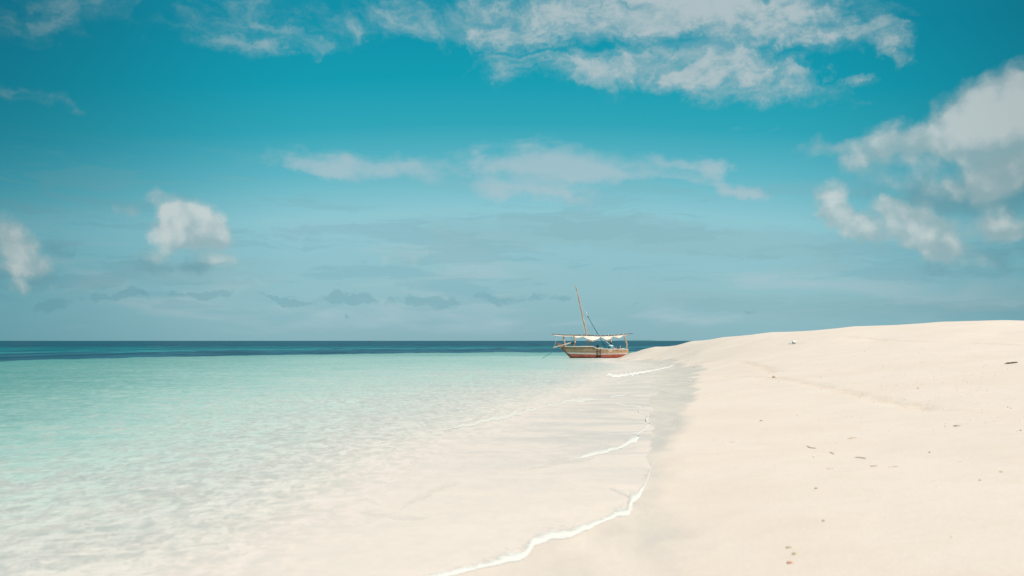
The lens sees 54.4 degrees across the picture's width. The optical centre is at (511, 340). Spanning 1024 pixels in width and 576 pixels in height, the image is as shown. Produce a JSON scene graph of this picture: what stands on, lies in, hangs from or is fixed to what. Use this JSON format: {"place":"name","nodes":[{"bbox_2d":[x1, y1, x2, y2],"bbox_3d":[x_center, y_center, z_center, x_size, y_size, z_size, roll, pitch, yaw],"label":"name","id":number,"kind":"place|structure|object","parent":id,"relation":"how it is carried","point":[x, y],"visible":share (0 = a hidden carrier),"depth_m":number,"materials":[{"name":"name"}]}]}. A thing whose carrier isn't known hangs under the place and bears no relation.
{"place":"outdoors","nodes":[
{"label":"outdoors","id":0,"kind":"place"},
{"bbox_2d":[0,341,689,575],"bbox_3d":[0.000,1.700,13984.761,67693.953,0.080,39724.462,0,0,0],"label":"sea","id":1,"kind":"structure","parent":0,"point":[237,458],"depth_m":15.01,"materials":[{"name":"liquid"}]},
{"bbox_2d":[427,358,674,575],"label":"sea foam","id":2,"kind":"object","parent":1,"relation":"on","point":[506,557],"visible":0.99,"depth_m":9.66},
{"bbox_2d":[543,286,632,357],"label":"dhow","id":3,"kind":"object","parent":1,"relation":"on","point":[574,351],"visible":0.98,"depth_m":97.91,"materials":[{"name":"brown wood"}]},
{"bbox_2d":[0,0,1023,340],"label":"sky","id":4,"kind":"structure","parent":0,"point":[171,170],"materials":[{"name":"blue"}]},
{"bbox_2d":[617,340,656,340],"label":"distant land","id":5,"kind":"structure","parent":0,"point":[637,340],"depth_m":9035.65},
{"bbox_2d":[454,320,1023,575],"bbox_3d":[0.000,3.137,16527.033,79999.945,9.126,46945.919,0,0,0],"label":"beach sand","id":6,"kind":"structure","parent":0,"point":[714,499],"depth_m":12.25,"materials":[{"name":"beige sand"}]},
{"bbox_2d":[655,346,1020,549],"bbox_3d":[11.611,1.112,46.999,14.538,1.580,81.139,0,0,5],"label":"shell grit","id":7,"kind":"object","parent":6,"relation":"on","point":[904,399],"visible":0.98,"depth_m":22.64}
]}

